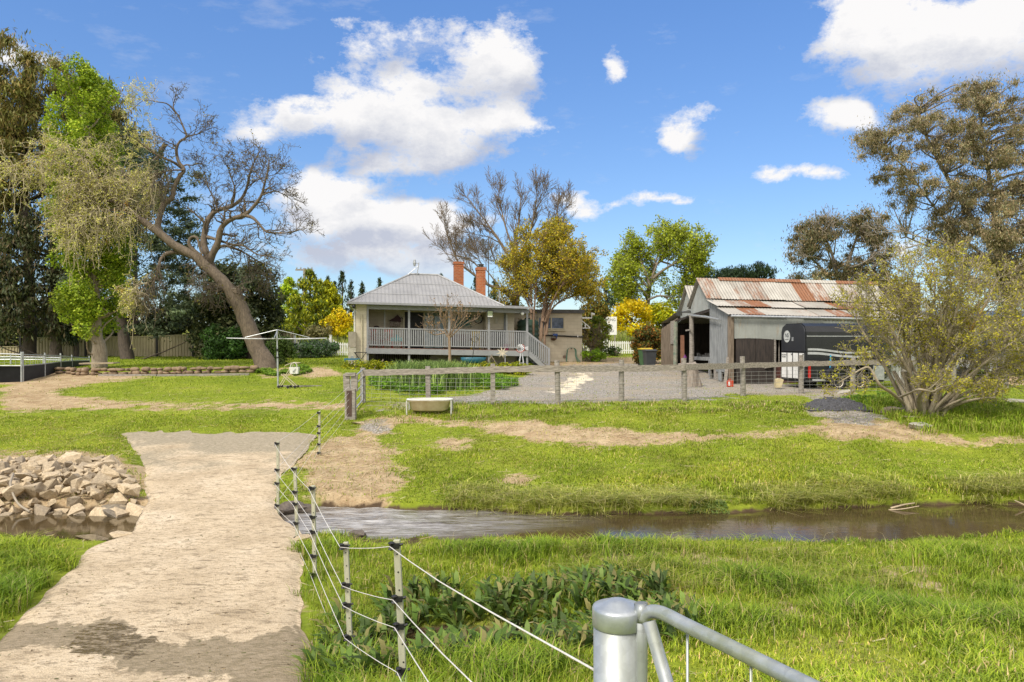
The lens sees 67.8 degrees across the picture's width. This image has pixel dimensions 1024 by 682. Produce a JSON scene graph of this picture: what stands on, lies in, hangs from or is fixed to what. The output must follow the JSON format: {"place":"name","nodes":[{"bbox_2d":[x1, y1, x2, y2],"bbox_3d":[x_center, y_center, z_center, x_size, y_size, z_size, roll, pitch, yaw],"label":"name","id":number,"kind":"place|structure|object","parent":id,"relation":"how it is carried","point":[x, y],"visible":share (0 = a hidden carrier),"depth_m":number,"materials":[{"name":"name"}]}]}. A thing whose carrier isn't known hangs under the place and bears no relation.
{"place":"outdoors","nodes":[
{"label":"outdoors","id":0,"kind":"place"},
{"bbox_2d":[0,430,316,681],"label":"concrete path","id":1,"kind":"structure","parent":0,"point":[138,610],"depth_m":9.45,"materials":[{"name":"concrete"}]},
{"bbox_2d":[8,434,312,681],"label":"leaf debris","id":2,"kind":"object","parent":1,"relation":"on","point":[172,587],"visible":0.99,"depth_m":9.27,"materials":[{"name":"brown plant"}]},
{"bbox_2d":[274,501,305,514],"bbox_3d":[-4.140,3.136,14.173,0.600,0.286,0.369,0,0,-23],"label":"edge stone","id":3,"kind":"object","parent":1,"relation":"on","point":[286,507],"visible":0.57,"depth_m":14.08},
{"bbox_2d":[6,325,660,351],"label":"meadow grass","id":4,"kind":"structure","parent":0,"point":[618,337],"depth_m":69.65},
{"bbox_2d":[0,332,1023,681],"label":"ground","id":5,"kind":"structure","parent":0,"point":[540,384],"depth_m":19.89,"materials":[{"name":"plant"}]},
{"bbox_2d":[0,308,21,345],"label":"bush","id":6,"kind":"object","parent":5,"relation":"on","point":[10,340],"visible":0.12,"depth_m":59.53,"materials":[{"name":"green plant"}]},
{"bbox_2d":[0,352,22,382],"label":"yard panel","id":7,"kind":"object","parent":5,"relation":"on","point":[11,373],"visible":0.9,"depth_m":32.06,"materials":[{"name":"metal"}]},
{"bbox_2d":[2,483,24,500],"bbox_3d":[-9.472,2.863,14.495,0.398,0.247,0.284,-30,15,-19],"label":"creek rock","id":8,"kind":"object","parent":5,"relation":"on","point":[17,489],"visible":0.95,"depth_m":14.42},
{"bbox_2d":[22,482,43,498],"bbox_3d":[-9.150,2.862,14.582,0.528,0.278,0.463,-20,-31,6],"label":"creek rock","id":9,"kind":"object","parent":5,"relation":"on","point":[34,490],"visible":0.79,"depth_m":14.47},
{"bbox_2d":[42,478,58,491],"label":"creek rock","id":10,"kind":"object","parent":9,"relation":"on","point":[50,484],"visible":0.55,"depth_m":14.62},
{"bbox_2d":[0,195,83,357],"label":"cypress","id":11,"kind":"object","parent":5,"relation":"on","point":[13,294],"visible":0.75,"depth_m":50.68,"materials":[{"name":"plant"}]},
{"bbox_2d":[34,504,51,514],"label":"creek rock","id":12,"kind":"object","parent":5,"relation":"on","point":[39,509],"visible":0.59,"depth_m":14.07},
{"bbox_2d":[39,475,48,481],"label":"creek rock","id":13,"kind":"object","parent":5,"relation":"on","point":[41,478],"visible":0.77,"depth_m":15.10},
{"bbox_2d":[42,471,62,479],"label":"creek rock","id":14,"kind":"object","parent":13,"relation":"on","point":[49,475],"visible":0.99,"depth_m":15.15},
{"bbox_2d":[39,489,56,499],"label":"creek rock","id":15,"kind":"object","parent":5,"relation":"on","point":[50,494],"visible":1,"depth_m":14.42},
{"bbox_2d":[42,460,61,471],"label":"creek rock","id":16,"kind":"object","parent":5,"relation":"on","point":[50,464],"visible":0.42,"depth_m":15.66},
{"bbox_2d":[22,352,89,381],"bbox_3d":[-21.421,1.184,36.252,0.210,1.456,8.195,0,0,-11],"label":"yard panel","id":17,"kind":"object","parent":5,"relation":"on","point":[33,371],"visible":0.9,"depth_m":34.12,"materials":[{"name":"metal"}]},
{"bbox_2d":[58,451,81,463],"bbox_3d":[-9.498,2.580,16.482,0.427,0.352,0.418,0,0,-10],"label":"creek rock","id":18,"kind":"object","parent":5,"relation":"on","point":[72,456],"visible":0.74,"depth_m":16.36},
{"bbox_2d":[57,304,90,356],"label":"young conifer","id":19,"kind":"object","parent":5,"relation":"on","point":[75,344],"visible":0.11,"depth_m":51.92,"materials":[{"name":"green plant"}]},
{"bbox_2d":[67,496,82,506],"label":"creek rock","id":20,"kind":"object","parent":5,"relation":"on","point":[72,500],"visible":0.91,"depth_m":14.29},
{"bbox_2d":[0,19,150,356],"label":"pine","id":21,"kind":"object","parent":5,"relation":"on","point":[22,109],"visible":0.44,"depth_m":51.72,"materials":[{"name":"green plant"}]},
{"bbox_2d":[67,503,84,514],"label":"creek rock","id":22,"kind":"object","parent":5,"relation":"on","point":[76,508],"visible":0.66,"depth_m":14.08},
{"bbox_2d":[38,51,139,367],"bbox_3d":[-20.863,-6.110,37.464,4.574,15.416,3.806,0,0,0],"label":"poplar","id":23,"kind":"object","parent":5,"relation":"on","point":[95,303],"visible":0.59,"depth_m":36.84,"materials":[{"name":"green plant"}]},
{"bbox_2d":[90,487,103,499],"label":"creek rock","id":24,"kind":"object","parent":5,"relation":"on","point":[96,493],"visible":1,"depth_m":14.42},
{"bbox_2d":[91,471,112,491],"bbox_3d":[-8.025,2.748,14.915,0.332,0.203,0.511,24,10,-11],"label":"creek rock","id":25,"kind":"object","parent":5,"relation":"on","point":[99,478],"visible":0.82,"depth_m":14.82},
{"bbox_2d":[101,466,118,479],"bbox_3d":[-7.972,2.696,15.175,0.412,0.302,0.446,24,-13,29],"label":"creek rock","id":26,"kind":"object","parent":5,"relation":"on","point":[110,472],"visible":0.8,"depth_m":15.07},
{"bbox_2d":[101,504,126,517],"bbox_3d":[-7.271,3.208,14.249,0.864,0.319,0.835,0,0,18],"label":"concrete lump","id":27,"kind":"object","parent":5,"relation":"on","point":[108,512],"visible":0.35,"depth_m":14.03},
{"bbox_2d":[89,507,114,515],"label":"creek rock","id":28,"kind":"object","parent":27,"relation":"on","point":[96,511],"visible":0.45,"depth_m":13.98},
{"bbox_2d":[109,492,127,504],"bbox_3d":[-7.503,3.058,14.483,0.339,0.230,0.314,27,38,19],"label":"creek rock","id":29,"kind":"object","parent":5,"relation":"on","point":[118,498],"visible":0.79,"depth_m":14.44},
{"bbox_2d":[124,483,140,496],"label":"creek rock","id":30,"kind":"object","parent":5,"relation":"on","point":[133,489],"visible":1,"depth_m":14.51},
{"bbox_2d":[125,502,144,516],"bbox_3d":[-6.966,3.188,14.143,0.474,0.282,0.604,19,-11,-10],"label":"creek rock","id":31,"kind":"object","parent":5,"relation":"on","point":[133,509],"visible":0.48,"depth_m":14.05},
{"bbox_2d":[102,303,176,335],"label":"bush","id":32,"kind":"object","parent":5,"relation":"on","point":[150,316],"visible":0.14,"depth_m":58.74,"materials":[{"name":"green plant"}]},
{"bbox_2d":[108,99,180,335],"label":"pine","id":33,"kind":"object","parent":5,"relation":"on","point":[134,317],"visible":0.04,"depth_m":57.93,"materials":[{"name":"green plant"}]},
{"bbox_2d":[0,331,293,356],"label":"sheet fence","id":34,"kind":"object","parent":5,"relation":"on","point":[144,346],"visible":0.24,"depth_m":54.93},
{"bbox_2d":[36,121,275,358],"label":"cedar","id":35,"kind":"object","parent":5,"relation":"on","point":[187,226],"visible":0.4,"depth_m":49.68,"materials":[{"name":"plant"}]},
{"bbox_2d":[54,362,258,375],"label":"garden wall","id":36,"kind":"structure","parent":5,"relation":"on","point":[178,371],"depth_m":34.75,"materials":[{"name":"stone"}]},
{"bbox_2d":[0,72,324,368],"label":"leaning tree","id":37,"kind":"object","parent":5,"relation":"on","point":[203,259],"visible":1,"depth_m":36.00,"materials":[{"name":"green plant"}]},
{"bbox_2d":[149,295,219,334],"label":"bush","id":38,"kind":"object","parent":5,"relation":"on","point":[185,327],"visible":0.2,"depth_m":58.37,"materials":[{"name":"green plant"}]},
{"bbox_2d":[199,323,247,359],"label":"shrub","id":39,"kind":"object","parent":5,"relation":"on","point":[224,348],"visible":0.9,"depth_m":48.45,"materials":[{"name":"green plant"}]},
{"bbox_2d":[186,258,287,358],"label":"magnolia","id":40,"kind":"object","parent":5,"relation":"on","point":[266,314],"visible":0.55,"depth_m":50.24,"materials":[{"name":"plant"}]},
{"bbox_2d":[227,329,326,384],"bbox_3d":[-9.479,0.786,30.804,2.783,2.523,2.783,0,0,33],"label":"clothes line","id":41,"kind":"object","parent":5,"relation":"on","point":[276,334],"visible":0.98,"depth_m":30.78,"materials":[{"name":"metal"}]},
{"bbox_2d":[265,335,299,364],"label":"laurel shrub","id":42,"kind":"object","parent":5,"relation":"on","point":[286,348],"visible":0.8,"depth_m":40.51,"materials":[{"name":"green plant"}]},
{"bbox_2d":[255,364,312,375],"bbox_3d":[-10.391,1.351,35.556,2.613,0.511,2.992,0,0,28],"label":"grass patch","id":43,"kind":"object","parent":5,"relation":"on","point":[305,368],"visible":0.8,"depth_m":35.06,"materials":[{"name":"green plant"}]},
{"bbox_2d":[272,276,303,328],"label":"golden cypress","id":44,"kind":"object","parent":5,"relation":"on","point":[287,286],"visible":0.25,"depth_m":79.83,"materials":[{"name":"green plant"}]},
{"bbox_2d":[280,268,339,338],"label":"golden cypress","id":45,"kind":"object","parent":5,"relation":"on","point":[307,281],"visible":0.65,"depth_m":72.77,"materials":[{"name":"plant"}]},
{"bbox_2d":[293,339,339,357],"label":"flower hedge","id":46,"kind":"object","parent":5,"relation":"on","point":[314,348],"visible":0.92,"depth_m":52.18,"materials":[{"name":"green plant"}]},
{"bbox_2d":[303,323,332,340],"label":"grey bush","id":47,"kind":"object","parent":5,"relation":"on","point":[315,331],"visible":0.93,"depth_m":60.84,"materials":[{"name":"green plant"}]},
{"bbox_2d":[294,335,349,355],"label":"picket fence","id":48,"kind":"object","parent":5,"relation":"on","point":[345,352],"visible":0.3,"depth_m":54.69,"materials":[{"name":"white paint"}]},
{"bbox_2d":[300,280,353,338],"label":"golden cypress","id":49,"kind":"object","parent":5,"relation":"on","point":[336,301],"visible":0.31,"depth_m":74.32,"materials":[{"name":"yellow plant"}]},
{"bbox_2d":[319,307,353,342],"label":"yellow bush","id":50,"kind":"object","parent":5,"relation":"on","point":[345,323],"visible":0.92,"depth_m":62.20,"materials":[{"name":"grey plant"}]},
{"bbox_2d":[335,270,353,324],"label":"young pine","id":51,"kind":"object","parent":5,"relation":"on","point":[342,277],"visible":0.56,"depth_m":102.55,"materials":[{"name":"green plant"}]},
{"bbox_2d":[344,279,354,326],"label":"young pine","id":52,"kind":"object","parent":5,"relation":"on","point":[351,295],"visible":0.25,"depth_m":102.61,"materials":[{"name":"green plant"}]},
{"bbox_2d":[343,373,357,419],"bbox_3d":[-4.967,1.893,23.433,0.449,1.830,0.228,0,0,0],"label":"strainer post","id":53,"kind":"object","parent":5,"relation":"on","point":[350,402],"visible":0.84,"depth_m":23.33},
{"bbox_2d":[341,359,369,369],"bbox_3d":[-7.566,1.433,37.124,1.606,1.139,1.414,0,0,0],"label":"hedge shrub","id":54,"kind":"object","parent":5,"relation":"on","point":[359,365],"visible":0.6,"depth_m":36.93,"materials":[{"name":"green plant"}]},
{"bbox_2d":[365,359,385,369],"bbox_3d":[-6.669,1.337,37.136,1.192,0.963,1.181,0,0,-41],"label":"hedge shrub","id":55,"kind":"object","parent":5,"relation":"on","point":[374,364],"visible":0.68,"depth_m":36.92,"materials":[{"name":"green plant"}]},
{"bbox_2d":[0,529,771,589],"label":"water edge grass","id":56,"kind":"structure","parent":5,"relation":"on","point":[21,541],"depth_m":11.01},
{"bbox_2d":[406,398,452,414],"bbox_3d":[-2.615,2.109,24.275,1.470,0.543,0.830,0,0,0],"label":"bathtub trough","id":57,"kind":"object","parent":5,"relation":"on","point":[428,404],"visible":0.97,"depth_m":23.97,"materials":[{"name":"beige ceramic"}]},
{"bbox_2d":[377,358,489,393],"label":"iris leaves","id":58,"kind":"object","parent":5,"relation":"on","point":[416,364],"visible":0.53,"depth_m":29.46,"materials":[{"name":"green plant"}]},
{"bbox_2d":[274,389,593,681],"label":"electric fence","id":59,"kind":"object","parent":5,"relation":"on","point":[395,545],"visible":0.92,"depth_m":7.21,"materials":[{"name":"white plastic"}]},
{"bbox_2d":[368,373,518,394],"bbox_3d":[-2.866,1.574,30.747,6.359,0.812,6.693,0,0,0],"label":"garden ground cover","id":60,"kind":"object","parent":5,"relation":"on","point":[506,380],"visible":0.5,"depth_m":29.38,"materials":[{"name":"green plant"}]},
{"bbox_2d":[415,291,484,361],"bbox_3d":[-2.907,-0.323,35.813,3.222,3.982,1.533,0,0,0],"label":"garden tree","id":61,"kind":"object","parent":5,"relation":"on","point":[449,335],"visible":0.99,"depth_m":35.86,"materials":[{"name":"beige plant"}]},
{"bbox_2d":[347,236,594,365],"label":"farmhouse","id":62,"kind":"object","parent":5,"relation":"on","point":[406,298],"visible":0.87,"depth_m":41.84,"materials":[{"name":"grey metal"}]},
{"bbox_2d":[403,310,444,347],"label":"sliding door","id":63,"kind":"structure","parent":62,"relation":"in","point":[415,316],"depth_m":42.35,"materials":[{"name":"beige paint"}]},
{"bbox_2d":[450,334,470,348],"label":"storage bench","id":64,"kind":"object","parent":62,"relation":"on","point":[461,342],"visible":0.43,"depth_m":41.94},
{"bbox_2d":[538,316,566,330],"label":"window","id":65,"kind":"structure","parent":62,"relation":"in","point":[555,323],"depth_m":45.83,"materials":[{"name":"beige paint"}]},
{"bbox_2d":[461,336,485,364],"bbox_3d":[-1.904,0.580,37.782,1.288,1.620,0.934,0,0,-10],"label":"garden cart","id":66,"kind":"object","parent":5,"relation":"on","point":[472,359],"visible":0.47,"depth_m":37.50,"materials":[{"name":"metal"}]},
{"bbox_2d":[291,560,705,676],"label":"dock weeds","id":67,"kind":"object","parent":5,"relation":"on","point":[528,587],"visible":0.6,"depth_m":8.39,"materials":[{"name":"green plant"}]},
{"bbox_2d":[422,164,577,302],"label":"bare tree","id":68,"kind":"object","parent":5,"relation":"on","point":[471,241],"visible":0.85,"depth_m":60.17,"materials":[{"name":"brown plant"}]},
{"bbox_2d":[0,526,1023,681],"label":"grass","id":69,"kind":"structure","parent":5,"relation":"on","point":[858,603],"depth_m":7.62,"materials":[{"name":"plant"}]},
{"bbox_2d":[0,407,1023,509],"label":"bank grass","id":70,"kind":"structure","parent":5,"relation":"on","point":[720,480],"depth_m":18.18,"materials":[{"name":"plant"}]},
{"bbox_2d":[0,352,1023,427],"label":"lawn grass","id":71,"kind":"structure","parent":5,"relation":"on","point":[324,362],"depth_m":28.95,"materials":[{"name":"plant"}]},
{"bbox_2d":[1,528,1023,681],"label":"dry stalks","id":72,"kind":"object","parent":5,"relation":"on","point":[720,608],"visible":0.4,"depth_m":7.13,"materials":[{"name":"beige plant"}]},
{"bbox_2d":[517,318,538,362],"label":"water tank","id":73,"kind":"object","parent":5,"relation":"on","point":[521,325],"visible":0.45,"depth_m":44.03,"materials":[{"name":"black plastic"}]},
{"bbox_2d":[490,213,610,347],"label":"golden tree","id":74,"kind":"object","parent":5,"relation":"on","point":[560,266],"visible":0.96,"depth_m":43.88,"materials":[{"name":"yellow plant"}]},
{"bbox_2d":[580,348,607,361],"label":"ground shrub","id":75,"kind":"object","parent":5,"relation":"on","point":[594,357],"visible":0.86,"depth_m":45.87,"materials":[{"name":"green plant"}]},
{"bbox_2d":[579,297,610,350],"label":"copper shrub","id":76,"kind":"object","parent":5,"relation":"on","point":[603,311],"visible":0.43,"depth_m":52.05,"materials":[{"name":"brown plant"}]},
{"bbox_2d":[582,320,609,359],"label":"twiggy shrub","id":77,"kind":"object","parent":5,"relation":"on","point":[591,346],"visible":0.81,"depth_m":47.31,"materials":[{"name":"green plant"}]},
{"bbox_2d":[588,315,612,350],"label":"green shrub","id":78,"kind":"object","parent":5,"relation":"on","point":[596,320],"visible":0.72,"depth_m":47.82,"materials":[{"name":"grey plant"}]},
{"bbox_2d":[359,398,854,422],"bbox_3d":[3.221,2.197,24.195,16.537,0.559,3.567,0,0,0],"label":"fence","id":79,"kind":"object","parent":5,"relation":"on","point":[745,404],"visible":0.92,"depth_m":24.16,"materials":[{"name":"green plant"}]},
{"bbox_2d":[598,282,615,315],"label":"young pine","id":80,"kind":"object","parent":5,"relation":"on","point":[610,301],"visible":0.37,"depth_m":86.81,"materials":[{"name":"green plant"}]},
{"bbox_2d":[582,339,633,352],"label":"picket fence","id":81,"kind":"object","parent":5,"relation":"on","point":[619,344],"visible":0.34,"depth_m":55.80,"materials":[{"name":"white paint"}]},
{"bbox_2d":[603,317,616,345],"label":"notice board","id":82,"kind":"object","parent":5,"relation":"on","point":[612,321],"visible":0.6,"depth_m":57.42,"materials":[{"name":"white paint"}]},
{"bbox_2d":[592,597,636,681],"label":"steel gate post","id":83,"kind":"object","parent":5,"relation":"on","point":[614,621],"visible":0.94,"depth_m":1.74,"materials":[{"name":"metal"}]},
{"bbox_2d":[634,601,819,681],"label":"tube gate","id":84,"kind":"structure","parent":83,"relation":"attached to","point":[647,633],"depth_m":1.64,"materials":[{"name":"metal"}]},
{"bbox_2d":[608,297,655,338],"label":"yellow bush","id":85,"kind":"object","parent":5,"relation":"on","point":[626,308],"visible":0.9,"depth_m":64.16,"materials":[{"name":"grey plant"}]},
{"bbox_2d":[629,323,660,363],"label":"orange bush","id":86,"kind":"object","parent":5,"relation":"on","point":[649,332],"visible":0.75,"depth_m":43.65,"materials":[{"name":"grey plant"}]},
{"bbox_2d":[642,349,657,364],"bbox_3d":[7.120,0.963,39.527,0.620,1.060,0.796,0,0,-9],"label":"wheelie bin","id":87,"kind":"object","parent":5,"relation":"on","point":[649,356],"visible":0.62,"depth_m":39.21,"materials":[{"name":"black plastic"}]},
{"bbox_2d":[599,214,720,323],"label":"elm","id":88,"kind":"object","parent":5,"relation":"on","point":[628,263],"visible":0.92,"depth_m":67.50,"materials":[{"name":"green plant"}]},
{"bbox_2d":[648,300,675,328],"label":"yellow bush","id":89,"kind":"object","parent":5,"relation":"on","point":[660,313],"visible":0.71,"depth_m":66.17,"materials":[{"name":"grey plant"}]},
{"bbox_2d":[360,355,1008,404],"bbox_3d":[7.754,1.514,27.378,25.887,1.992,2.177,0,0,-12],"label":"paddock fence","id":90,"kind":"object","parent":5,"relation":"on","point":[621,368],"visible":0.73,"depth_m":25.51,"materials":[{"name":"wood"}]},
{"bbox_2d":[678,362,702,386],"bbox_3d":[7.423,1.402,31.907,0.984,1.090,0.901,0,0,26],"label":"tree stump","id":91,"kind":"object","parent":5,"relation":"on","point":[693,379],"visible":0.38,"depth_m":31.61,"materials":[{"name":"beige wood"}]},
{"bbox_2d":[677,266,722,282],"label":"pine","id":92,"kind":"object","parent":5,"relation":"on","point":[716,275],"visible":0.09,"depth_m":92.44,"materials":[{"name":"green plant"}]},
{"bbox_2d":[686,500,729,513],"bbox_3d":[3.623,3.277,14.156,0.901,0.566,0.723,0,0,0],"label":"watercress","id":93,"kind":"object","parent":5,"relation":"on","point":[716,503],"visible":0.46,"depth_m":14.25,"materials":[{"name":"green plant"}]},
{"bbox_2d":[419,467,1023,522],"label":"bank sedge","id":94,"kind":"object","parent":5,"relation":"on","point":[676,497],"visible":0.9,"depth_m":14.65,"materials":[{"name":"green plant"}]},
{"bbox_2d":[535,529,931,599],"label":"grass tussocks","id":95,"kind":"object","parent":5,"relation":"on","point":[579,547],"depth_m":9.73,"materials":[{"name":"plant"}]},
{"bbox_2d":[717,264,749,277],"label":"pine","id":96,"kind":"object","parent":5,"relation":"on","point":[734,272],"visible":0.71,"depth_m":91.96,"materials":[{"name":"green plant"}]},
{"bbox_2d":[739,261,778,278],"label":"pine","id":97,"kind":"object","parent":5,"relation":"on","point":[759,270],"visible":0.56,"depth_m":92.23,"materials":[{"name":"green plant"}]},
{"bbox_2d":[661,277,952,383],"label":"farm shed","id":98,"kind":"structure","parent":5,"relation":"on","point":[726,320],"depth_m":35.83,"materials":[{"name":"metal"}]},
{"bbox_2d":[736,338,773,383],"bbox_3d":[10.704,1.015,33.616,1.780,2.270,0.060,0,0,-10],"label":"plank door","id":99,"kind":"structure","parent":98,"relation":"in","point":[754,350],"depth_m":33.60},
{"bbox_2d":[800,397,872,410],"bbox_3d":[10.281,1.979,24.330,2.300,0.398,1.900,0,0,0],"label":"gravel heap","id":100,"kind":"object","parent":5,"relation":"on","point":[833,404],"visible":0.84,"depth_m":23.80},
{"bbox_2d":[781,323,900,388],"bbox_3d":[14.100,0.655,31.805,5.265,2.750,2.260,0,0,-10],"label":"horse float","id":101,"kind":"object","parent":5,"relation":"on","point":[813,341],"visible":0.78,"depth_m":30.76,"materials":[{"name":"metal"}]},
{"bbox_2d":[775,200,909,286],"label":"gum tree","id":102,"kind":"object","parent":5,"relation":"on","point":[821,231],"visible":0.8,"depth_m":65.51,"materials":[{"name":"green plant"}]},
{"bbox_2d":[841,390,900,406],"bbox_3d":[12.346,1.929,25.364,3.175,0.433,2.801,0,0,0],"label":"bank ground cover","id":103,"kind":"object","parent":5,"relation":"on","point":[865,395],"visible":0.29,"depth_m":25.31,"materials":[{"name":"green plant"}]},
{"bbox_2d":[819,231,1023,416],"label":"bank shrub","id":104,"kind":"object","parent":5,"relation":"on","point":[925,388],"visible":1,"depth_m":21.86,"materials":[{"name":"green plant"}]},
{"bbox_2d":[837,392,1023,435],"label":"rank grass","id":105,"kind":"structure","parent":5,"relation":"on","point":[997,418],"depth_m":21.91,"materials":[{"name":"plant"}]},
{"bbox_2d":[843,67,1023,335],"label":"gum tree","id":106,"kind":"object","parent":5,"relation":"on","point":[1000,238],"visible":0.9,"depth_m":48.27,"materials":[{"name":"green plant"}]},
{"bbox_2d":[920,310,1023,352],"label":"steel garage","id":107,"kind":"structure","parent":5,"relation":"on","point":[992,319],"depth_m":51.34,"materials":[{"name":"beige metal"}]},
{"bbox_2d":[0,0,1023,277],"bbox_3d":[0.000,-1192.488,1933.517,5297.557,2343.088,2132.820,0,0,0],"label":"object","id":108,"kind":"structure","parent":0,"point":[404,122],"depth_m":2824.40,"materials":[{"name":"white"}]},
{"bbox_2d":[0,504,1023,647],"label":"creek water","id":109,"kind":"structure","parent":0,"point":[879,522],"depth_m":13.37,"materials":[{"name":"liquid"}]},
{"bbox_2d":[75,534,107,540],"bbox_3d":[-6.718,3.125,12.171,0.514,0.124,0.185,0,0,0],"label":"broken concrete","id":110,"kind":"object","parent":109,"relation":"on","point":[90,537],"visible":0.91,"depth_m":12.10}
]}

